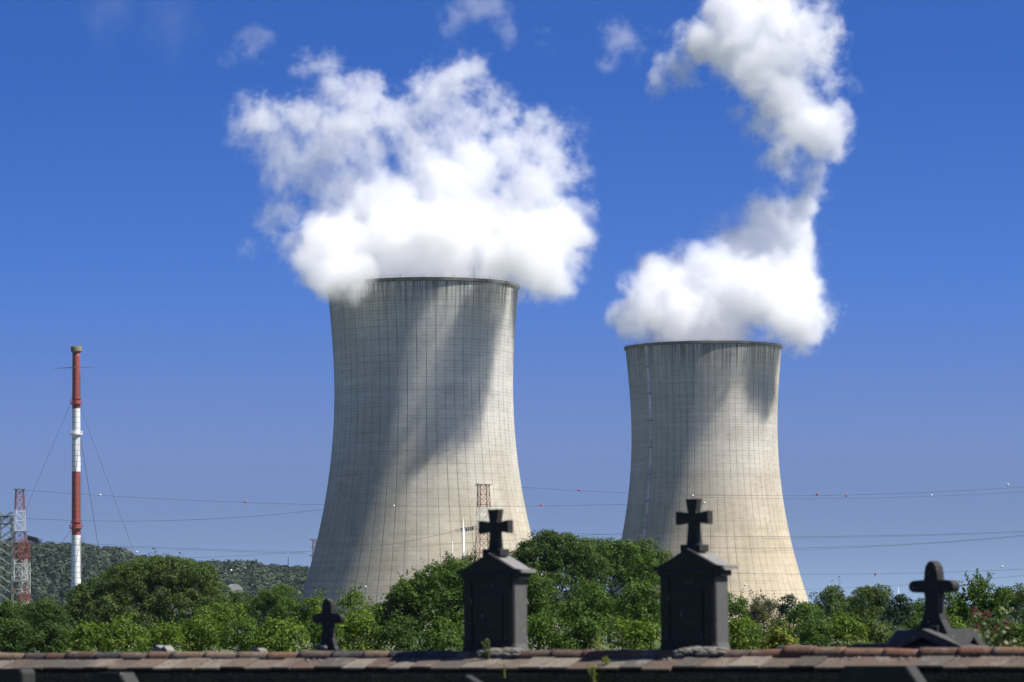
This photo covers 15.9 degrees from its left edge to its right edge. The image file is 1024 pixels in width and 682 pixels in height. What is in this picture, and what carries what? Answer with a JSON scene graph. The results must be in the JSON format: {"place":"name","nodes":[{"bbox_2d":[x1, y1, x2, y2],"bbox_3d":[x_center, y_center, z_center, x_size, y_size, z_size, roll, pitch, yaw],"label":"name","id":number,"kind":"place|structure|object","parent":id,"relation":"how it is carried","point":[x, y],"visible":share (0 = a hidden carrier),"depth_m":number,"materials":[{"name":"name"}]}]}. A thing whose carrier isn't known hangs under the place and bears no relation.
{"place":"outdoors","nodes":[
{"label":"outdoors","id":0,"kind":"place"},
{"bbox_2d":[48,541,304,551],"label":"power line","id":1,"kind":"object","parent":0,"point":[190,548],"visible":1,"depth_m":1148.50,"materials":[{"name":"black metal"}]},
{"bbox_2d":[90,551,309,558],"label":"power line","id":2,"kind":"object","parent":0,"point":[192,557],"visible":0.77,"depth_m":1148.26,"materials":[{"name":"black metal"}]},
{"bbox_2d":[224,584,242,632],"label":"vaulted hall","id":3,"kind":"structure","parent":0,"point":[233,587],"depth_m":895.69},
{"bbox_2d":[321,531,453,552],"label":"power line","id":4,"kind":"object","parent":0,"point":[387,544],"visible":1,"depth_m":1148.52,"materials":[{"name":"black metal"}]},
{"bbox_2d":[298,275,559,632],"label":"cooling tower","id":5,"kind":"structure","parent":0,"point":[423,400],"depth_m":1650.79,"materials":[{"name":"concrete"}]},
{"bbox_2d":[0,558,1022,652],"bbox_3d":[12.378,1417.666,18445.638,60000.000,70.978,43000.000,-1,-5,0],"label":"ground","id":6,"kind":"structure","parent":0,"point":[393,647],"depth_m":379.06,"materials":[{"name":"green plant"}]},
{"bbox_2d":[0,512,13,604],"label":"lattice gantry","id":7,"kind":"object","parent":6,"relation":"on","point":[11,540],"visible":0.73,"depth_m":1048.74,"materials":[{"name":"grey metal"}]},
{"bbox_2d":[0,598,28,643],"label":"broadleaf tree","id":8,"kind":"object","parent":6,"relation":"on","point":[5,611],"visible":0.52,"depth_m":338.25,"materials":[{"name":"green plant"}]},
{"bbox_2d":[0,668,34,681],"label":"headstone","id":9,"kind":"object","parent":6,"relation":"on","point":[17,674],"visible":1,"depth_m":29.24,"materials":[{"name":"grey stone"}]},
{"bbox_2d":[0,605,39,652],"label":"shrub","id":10,"kind":"object","parent":6,"relation":"on","point":[10,635],"visible":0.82,"depth_m":188.83,"materials":[{"name":"green plant"}]},
{"bbox_2d":[1,488,41,621],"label":"lattice pylon","id":11,"kind":"object","parent":6,"relation":"on","point":[33,539],"visible":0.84,"depth_m":1247.87,"materials":[{"name":"metal"}]},
{"bbox_2d":[18,539,30,618],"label":"lattice pylon","id":12,"kind":"object","parent":6,"relation":"on","point":[21,591],"visible":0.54,"depth_m":1396.83,"materials":[{"name":"metal"}]},
{"bbox_2d":[16,595,73,644],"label":"broadleaf tree","id":13,"kind":"object","parent":6,"relation":"on","point":[42,609],"visible":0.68,"depth_m":328.39,"materials":[{"name":"green plant"}]},
{"bbox_2d":[13,618,78,652],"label":"shrub","id":14,"kind":"object","parent":6,"relation":"on","point":[48,639],"visible":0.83,"depth_m":184.12,"materials":[{"name":"green plant"}]},
{"bbox_2d":[1,344,135,628],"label":"mast","id":15,"kind":"object","parent":6,"relation":"on","point":[76,562],"visible":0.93,"depth_m":1549.10,"materials":[{"name":"metal"}]},
{"bbox_2d":[65,582,103,628],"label":"broadleaf tree","id":16,"kind":"object","parent":6,"relation":"on","point":[82,586],"visible":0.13,"depth_m":438.25,"materials":[{"name":"green plant"}]},
{"bbox_2d":[60,614,118,652],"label":"shrub","id":17,"kind":"object","parent":6,"relation":"on","point":[86,636],"visible":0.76,"depth_m":179.10,"materials":[{"name":"green plant"}]},
{"bbox_2d":[91,672,138,681],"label":"headstone","id":18,"kind":"object","parent":6,"relation":"on","point":[115,677],"visible":1,"depth_m":27.83,"materials":[{"name":"grey stone"}]},
{"bbox_2d":[97,612,151,652],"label":"shrub","id":19,"kind":"object","parent":6,"relation":"on","point":[120,633],"visible":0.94,"depth_m":177.07,"materials":[{"name":"green plant"}]},
{"bbox_2d":[62,548,237,645],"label":"broadleaf tree","id":20,"kind":"object","parent":6,"relation":"on","point":[177,574],"visible":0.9,"depth_m":416.98,"materials":[{"name":"green plant"}]},
{"bbox_2d":[7,542,306,553],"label":"power line","id":21,"kind":"object","parent":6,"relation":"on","point":[160,548],"visible":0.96,"depth_m":1148.48,"materials":[{"name":"black metal"}]},
{"bbox_2d":[135,610,188,652],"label":"shrub","id":22,"kind":"object","parent":6,"relation":"on","point":[165,635],"visible":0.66,"depth_m":180.97,"materials":[{"name":"green plant"}]},
{"bbox_2d":[151,645,174,651],"bbox_3d":[-3.672,3.960,38.505,0.220,1.510,0.120,-4,-5,35],"label":"stone tablet","id":23,"kind":"object","parent":6,"relation":"on","point":[159,648],"visible":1,"depth_m":38.52,"materials":[{"name":"grey stone"}]},
{"bbox_2d":[26,509,321,520],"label":"power line","id":24,"kind":"object","parent":6,"relation":"on","point":[175,520],"visible":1,"depth_m":1149.21,"materials":[{"name":"black metal"}]},
{"bbox_2d":[175,604,228,651],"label":"shrub","id":25,"kind":"object","parent":6,"relation":"on","point":[196,638],"visible":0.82,"depth_m":198.70,"materials":[{"name":"green plant"}]},
{"bbox_2d":[195,600,249,651],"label":"broadleaf tree","id":26,"kind":"object","parent":6,"relation":"on","point":[221,616],"visible":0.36,"depth_m":258.86,"materials":[{"name":"green plant"}]},
{"bbox_2d":[214,604,261,651],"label":"shrub","id":27,"kind":"object","parent":6,"relation":"on","point":[243,641],"visible":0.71,"depth_m":188.96,"materials":[{"name":"green plant"}]},
{"bbox_2d":[225,589,257,627],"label":"broadleaf tree","id":28,"kind":"object","parent":6,"relation":"on","point":[238,596],"visible":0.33,"depth_m":468.40,"materials":[{"name":"green plant"}]},
{"bbox_2d":[250,648,266,651],"bbox_3d":[-2.615,3.911,37.765,0.140,1.473,0.120,-4,-5,35],"label":"stone stump","id":29,"kind":"object","parent":6,"relation":"on","point":[258,650],"visible":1,"depth_m":37.78,"materials":[{"name":"grey stone"}]},
{"bbox_2d":[245,583,301,626],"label":"broadleaf tree","id":30,"kind":"object","parent":6,"relation":"on","point":[267,600],"visible":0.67,"depth_m":428.16,"materials":[{"name":"green plant"}]},
{"bbox_2d":[249,605,310,651],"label":"shrub","id":31,"kind":"object","parent":6,"relation":"on","point":[279,636],"visible":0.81,"depth_m":129.14,"materials":[{"name":"green plant"}]},
{"bbox_2d":[269,597,308,637],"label":"broadleaf tree","id":32,"kind":"object","parent":6,"relation":"on","point":[280,610],"visible":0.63,"depth_m":298.83,"materials":[{"name":"green plant"}]},
{"bbox_2d":[296,586,326,645],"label":"young tree","id":33,"kind":"object","parent":6,"relation":"on","point":[316,602],"visible":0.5,"depth_m":298.72,"materials":[{"name":"green plant"}]},
{"bbox_2d":[309,539,316,557],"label":"lattice pylon","id":34,"kind":"object","parent":6,"relation":"on","point":[312,546],"visible":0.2,"depth_m":1787.71,"materials":[{"name":"grey metal"}]},
{"bbox_2d":[26,490,620,506],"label":"power line","id":35,"kind":"object","parent":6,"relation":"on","point":[349,505],"visible":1,"depth_m":1149.49,"materials":[{"name":"black metal"}]},
{"bbox_2d":[300,608,350,650],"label":"shrub","id":36,"kind":"object","parent":6,"relation":"on","point":[314,630],"visible":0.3,"depth_m":139.29,"materials":[{"name":"green plant"}]},
{"bbox_2d":[312,598,344,650],"bbox_3d":[-1.873,3.622,37.386,0.500,1.976,0.340,-4,-5,35],"label":"cross gravestone","id":37,"kind":"object","parent":6,"relation":"on","point":[328,618],"visible":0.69,"depth_m":37.41,"materials":[{"name":"grey stone"}]},
{"bbox_2d":[335,580,371,645],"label":"young tree","id":38,"kind":"object","parent":6,"relation":"on","point":[350,599],"visible":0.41,"depth_m":308.95,"materials":[{"name":"green plant"}]},
{"bbox_2d":[335,598,391,650],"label":"shrub","id":39,"kind":"object","parent":6,"relation":"on","point":[359,622],"visible":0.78,"depth_m":149.27,"materials":[{"name":"green plant"}]},
{"bbox_2d":[363,596,386,648],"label":"young tree","id":40,"kind":"object","parent":6,"relation":"on","point":[372,608],"visible":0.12,"depth_m":318.77,"materials":[{"name":"green plant"}]},
{"bbox_2d":[366,601,422,650],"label":"shrub","id":41,"kind":"object","parent":6,"relation":"on","point":[402,640],"visible":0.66,"depth_m":149.36,"materials":[{"name":"green plant"}]},
{"bbox_2d":[366,551,470,646],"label":"broadleaf tree","id":42,"kind":"object","parent":6,"relation":"on","point":[417,595],"visible":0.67,"depth_m":268.34,"materials":[{"name":"green plant"}]},
{"bbox_2d":[413,603,463,650],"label":"shrub","id":43,"kind":"object","parent":6,"relation":"on","point":[442,634],"visible":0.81,"depth_m":129.33,"materials":[{"name":"green plant"}]},
{"bbox_2d":[432,545,480,649],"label":"broadleaf tree","id":44,"kind":"object","parent":6,"relation":"on","point":[470,558],"visible":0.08,"depth_m":289.15,"materials":[{"name":"green plant"}]},
{"bbox_2d":[462,519,464,629],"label":"mast","id":45,"kind":"object","parent":6,"relation":"on","point":[463,543],"visible":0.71,"depth_m":1328.19,"materials":[{"name":"white metal"}]},
{"bbox_2d":[455,675,481,681],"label":"headstone","id":46,"kind":"object","parent":6,"relation":"on","point":[467,678],"visible":1,"depth_m":28.84,"materials":[{"name":"grey stone"}]},
{"bbox_2d":[323,533,618,553],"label":"power line","id":47,"kind":"object","parent":6,"relation":"on","point":[454,543],"visible":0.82,"depth_m":1148.51,"materials":[{"name":"black metal"}]},
{"bbox_2d":[455,483,491,559],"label":"lattice pylon","id":48,"kind":"object","parent":6,"relation":"on","point":[480,504],"visible":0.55,"depth_m":1348.82,"materials":[{"name":"metal"}]},
{"bbox_2d":[457,509,535,650],"bbox_3d":[-0.145,3.024,35.227,0.736,2.801,0.304,-4,-5,35],"label":"gravestone","id":49,"kind":"object","parent":6,"relation":"on","point":[495,576],"visible":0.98,"depth_m":35.16,"materials":[{"name":"black stone"}]},
{"bbox_2d":[0,645,1023,681],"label":"cemetery wall","id":50,"kind":"structure","parent":6,"relation":"on","point":[790,663],"depth_m":34.53,"materials":[{"name":"stone"}]},
{"bbox_2d":[482,639,490,657],"bbox_3d":[-0.247,2.934,34.925,0.094,0.184,0.086,-1,-5,0],"label":"weed","id":51,"kind":"object","parent":50,"relation":"on","point":[488,651],"visible":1,"depth_m":34.91,"materials":[{"name":"green plant"}]},
{"bbox_2d":[586,664,605,681],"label":"weed","id":52,"kind":"object","parent":50,"relation":"on","point":[593,676],"visible":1,"depth_m":33.90,"materials":[{"name":"green plant"}]},
{"bbox_2d":[601,656,610,664],"bbox_3d":[0.863,2.966,33.956,0.088,0.084,0.108,-3,-5,26],"label":"weed","id":53,"kind":"object","parent":50,"relation":"on","point":[606,661],"visible":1,"depth_m":33.96,"materials":[{"name":"green plant"}]},
{"bbox_2d":[1,541,1023,629],"bbox_3d":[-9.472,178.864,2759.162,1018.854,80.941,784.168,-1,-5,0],"label":"forest","id":54,"kind":"object","parent":6,"relation":"on","point":[247,577],"visible":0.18,"depth_m":2747.12,"materials":[{"name":"green plant"}]},
{"bbox_2d":[527,602,571,649],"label":"shrub","id":55,"kind":"object","parent":6,"relation":"on","point":[540,631],"visible":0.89,"depth_m":149.04,"materials":[{"name":"green plant"}]},
{"bbox_2d":[526,559,573,647],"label":"broadleaf tree","id":56,"kind":"object","parent":6,"relation":"on","point":[538,593],"visible":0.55,"depth_m":248.78,"materials":[{"name":"green plant"}]},
{"bbox_2d":[510,528,613,643],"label":"broadleaf tree","id":57,"kind":"object","parent":6,"relation":"on","point":[577,564],"visible":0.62,"depth_m":378.02,"materials":[{"name":"green plant"}]},
{"bbox_2d":[553,602,607,649],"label":"shrub","id":58,"kind":"object","parent":6,"relation":"on","point":[588,626],"visible":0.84,"depth_m":149.27,"materials":[{"name":"green plant"}]},
{"bbox_2d":[553,580,618,647],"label":"broadleaf tree","id":59,"kind":"object","parent":6,"relation":"on","point":[597,602],"visible":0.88,"depth_m":238.90,"materials":[{"name":"green plant"}]},
{"bbox_2d":[595,625,609,649],"bbox_3d":[0.908,3.683,36.819,0.189,1.719,0.165,-1,-5,0],"label":"young shoot","id":60,"kind":"object","parent":6,"relation":"on","point":[597,641],"visible":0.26,"depth_m":36.84,"materials":[{"name":"green plant"}]},
{"bbox_2d":[565,536,660,643],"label":"broadleaf tree","id":61,"kind":"object","parent":6,"relation":"on","point":[618,553],"visible":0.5,"depth_m":388.11,"materials":[{"name":"green plant"}]},
{"bbox_2d":[605,605,660,649],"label":"shrub","id":62,"kind":"object","parent":6,"relation":"on","point":[635,632],"visible":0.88,"depth_m":139.22,"materials":[{"name":"green plant"}]},
{"bbox_2d":[611,580,660,634],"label":"broadleaf tree","id":63,"kind":"object","parent":6,"relation":"on","point":[631,599],"visible":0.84,"depth_m":228.91,"materials":[{"name":"green plant"}]},
{"bbox_2d":[616,537,673,635],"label":"broadleaf tree","id":64,"kind":"object","parent":6,"relation":"on","point":[660,555],"visible":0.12,"depth_m":398.73,"materials":[{"name":"green plant"}]},
{"bbox_2d":[653,499,737,649],"bbox_3d":[1.707,2.886,33.935,0.754,2.841,0.304,-4,-5,35],"label":"gravestone","id":65,"kind":"object","parent":6,"relation":"on","point":[693,574],"visible":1,"depth_m":33.86,"materials":[{"name":"black stone"}]},
{"bbox_2d":[607,337,811,630],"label":"cooling tower","id":66,"kind":"structure","parent":6,"relation":"on","point":[704,417],"depth_m":2031.25,"materials":[{"name":"beige concrete"}]},
{"bbox_2d":[728,589,753,642],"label":"broadleaf tree","id":67,"kind":"object","parent":6,"relation":"on","point":[741,604],"visible":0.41,"depth_m":328.60,"materials":[{"name":"green plant"}]},
{"bbox_2d":[728,607,762,649],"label":"shrub","id":68,"kind":"object","parent":6,"relation":"on","point":[742,629],"visible":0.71,"depth_m":169.12,"materials":[{"name":"green plant"}]},
{"bbox_2d":[741,588,784,630],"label":"broadleaf tree","id":69,"kind":"object","parent":6,"relation":"on","point":[757,609],"visible":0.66,"depth_m":348.53,"materials":[{"name":"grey plant"}]},
{"bbox_2d":[750,613,794,649],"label":"shrub","id":70,"kind":"object","parent":6,"relation":"on","point":[780,622],"visible":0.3,"depth_m":199.19,"materials":[{"name":"green plant"}]},
{"bbox_2d":[759,613,800,649],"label":"shrub","id":71,"kind":"object","parent":6,"relation":"on","point":[778,636],"visible":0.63,"depth_m":149.13,"materials":[{"name":"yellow plant"}]},
{"bbox_2d":[774,594,797,638],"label":"tree","id":72,"kind":"object","parent":6,"relation":"on","point":[785,606],"visible":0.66,"depth_m":328.98,"materials":[{"name":"green plant"}]},
{"bbox_2d":[784,601,825,644],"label":"broadleaf tree","id":73,"kind":"object","parent":6,"relation":"on","point":[801,609],"visible":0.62,"depth_m":288.70,"materials":[{"name":"green plant"}]},
{"bbox_2d":[787,609,833,646],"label":"shrub","id":74,"kind":"object","parent":6,"relation":"on","point":[815,630],"visible":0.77,"depth_m":198.91,"materials":[{"name":"green plant"}]},
{"bbox_2d":[809,576,852,632],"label":"broadleaf tree","id":75,"kind":"object","parent":6,"relation":"on","point":[835,599],"visible":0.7,"depth_m":338.61,"materials":[{"name":"green plant"}]},
{"bbox_2d":[820,605,880,647],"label":"shrub","id":76,"kind":"object","parent":6,"relation":"on","point":[847,629],"visible":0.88,"depth_m":169.13,"materials":[{"name":"green plant"}]},
{"bbox_2d":[841,595,862,640],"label":"broadleaf tree","id":77,"kind":"object","parent":6,"relation":"on","point":[848,600],"visible":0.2,"depth_m":398.65,"materials":[{"name":"green plant"}]},
{"bbox_2d":[845,583,893,622],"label":"broadleaf tree","id":78,"kind":"object","parent":6,"relation":"on","point":[873,595],"visible":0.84,"depth_m":348.42,"materials":[{"name":"green plant"}]},
{"bbox_2d":[852,643,886,647],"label":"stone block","id":79,"kind":"structure","parent":6,"relation":"on","point":[869,645],"depth_m":34.18,"materials":[{"name":"grey stone"}]},
{"bbox_2d":[856,607,901,642],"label":"shrub","id":80,"kind":"object","parent":6,"relation":"on","point":[875,625],"visible":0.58,"depth_m":178.87,"materials":[{"name":"green plant"}]},
{"bbox_2d":[835,666,926,681],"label":"headstone","id":81,"kind":"object","parent":6,"relation":"on","point":[880,674],"visible":1,"depth_m":27.31,"materials":[{"name":"black stone"}]},
{"bbox_2d":[768,575,1023,590],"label":"power line","id":82,"kind":"object","parent":6,"relation":"on","point":[856,587],"visible":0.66,"depth_m":1147.37,"materials":[{"name":"black metal"}]},
{"bbox_2d":[879,593,918,632],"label":"tree","id":83,"kind":"object","parent":6,"relation":"on","point":[898,611],"visible":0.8,"depth_m":328.45,"materials":[{"name":"green plant"}]},
{"bbox_2d":[894,605,921,632],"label":"shrub","id":84,"kind":"object","parent":6,"relation":"on","point":[912,623],"visible":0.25,"depth_m":189.28,"materials":[{"name":"green plant"}]},
{"bbox_2d":[906,598,924,618],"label":"broadleaf tree","id":85,"kind":"object","parent":6,"relation":"on","point":[919,607],"visible":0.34,"depth_m":358.35,"materials":[{"name":"green plant"}]},
{"bbox_2d":[881,561,988,648],"bbox_3d":[3.884,3.135,33.499,0.969,2.239,0.560,-4,-5,35],"label":"cross gravestone","id":86,"kind":"object","parent":6,"relation":"on","point":[934,629],"visible":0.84,"depth_m":33.46,"materials":[{"name":"stone"}]},
{"bbox_2d":[944,592,970,616],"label":"broadleaf tree","id":87,"kind":"object","parent":6,"relation":"on","point":[948,598],"visible":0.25,"depth_m":298.79,"materials":[{"name":"green plant"}]},
{"bbox_2d":[945,609,972,628],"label":"shrub","id":88,"kind":"object","parent":6,"relation":"on","point":[953,622],"visible":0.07,"depth_m":179.11,"materials":[{"name":"green plant"}]},
{"bbox_2d":[949,569,1011,627],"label":"young tree","id":89,"kind":"object","parent":6,"relation":"on","point":[976,592],"visible":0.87,"depth_m":199.21,"materials":[{"name":"green plant"}]},
{"bbox_2d":[966,607,1011,646],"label":"shrub","id":90,"kind":"object","parent":6,"relation":"on","point":[985,627],"visible":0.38,"depth_m":189.18,"materials":[{"name":"green plant"}]},
{"bbox_2d":[964,606,1023,646],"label":"flowering plant","id":91,"kind":"object","parent":6,"relation":"on","point":[978,613],"visible":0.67,"depth_m":36.86,"materials":[{"name":"green plant"}]},
{"bbox_2d":[986,613,1023,646],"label":"shrub","id":92,"kind":"object","parent":6,"relation":"on","point":[1017,629],"visible":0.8,"depth_m":178.93,"materials":[{"name":"green plant"}]},
{"bbox_2d":[995,583,1023,623],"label":"broadleaf tree","id":93,"kind":"object","parent":6,"relation":"on","point":[1017,601],"visible":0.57,"depth_m":298.67,"materials":[{"name":"green plant"}]},
{"bbox_2d":[0,0,1023,608],"label":"sky","id":94,"kind":"structure","parent":0,"point":[838,184],"materials":[{"name":"blue"}]},
{"bbox_2d":[525,487,1016,495],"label":"power line","id":95,"kind":"object","parent":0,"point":[796,495],"visible":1,"depth_m":1149.69,"materials":[{"name":"black metal"}]},
{"bbox_2d":[540,531,1021,536],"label":"power line","id":96,"kind":"object","parent":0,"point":[787,536],"visible":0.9,"depth_m":1148.65,"materials":[{"name":"black metal"}]},
{"bbox_2d":[777,645,816,648],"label":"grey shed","id":97,"kind":"structure","parent":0,"point":[779,647],"depth_m":141.49,"materials":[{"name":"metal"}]},
{"bbox_2d":[631,491,1023,498],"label":"power line","id":98,"kind":"object","parent":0,"point":[814,498],"visible":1,"depth_m":1149.59,"materials":[{"name":"black metal"}]},
{"bbox_2d":[739,569,1015,573],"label":"power line","id":99,"kind":"object","parent":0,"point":[885,573],"visible":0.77,"depth_m":1147.74,"materials":[{"name":"black metal"}]},
{"bbox_2d":[774,536,1021,550],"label":"power line","id":100,"kind":"object","parent":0,"point":[896,545],"visible":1,"depth_m":1148.39,"materials":[{"name":"black metal"}]},
{"bbox_2d":[775,532,1023,538],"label":"power line","id":101,"kind":"object","parent":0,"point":[888,536],"visible":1,"depth_m":1148.62,"materials":[{"name":"black metal"}]},
{"bbox_2d":[815,535,1020,547],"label":"power line","id":102,"kind":"object","parent":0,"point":[916,543],"visible":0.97,"depth_m":1148.44,"materials":[{"name":"black metal"}]}
]}

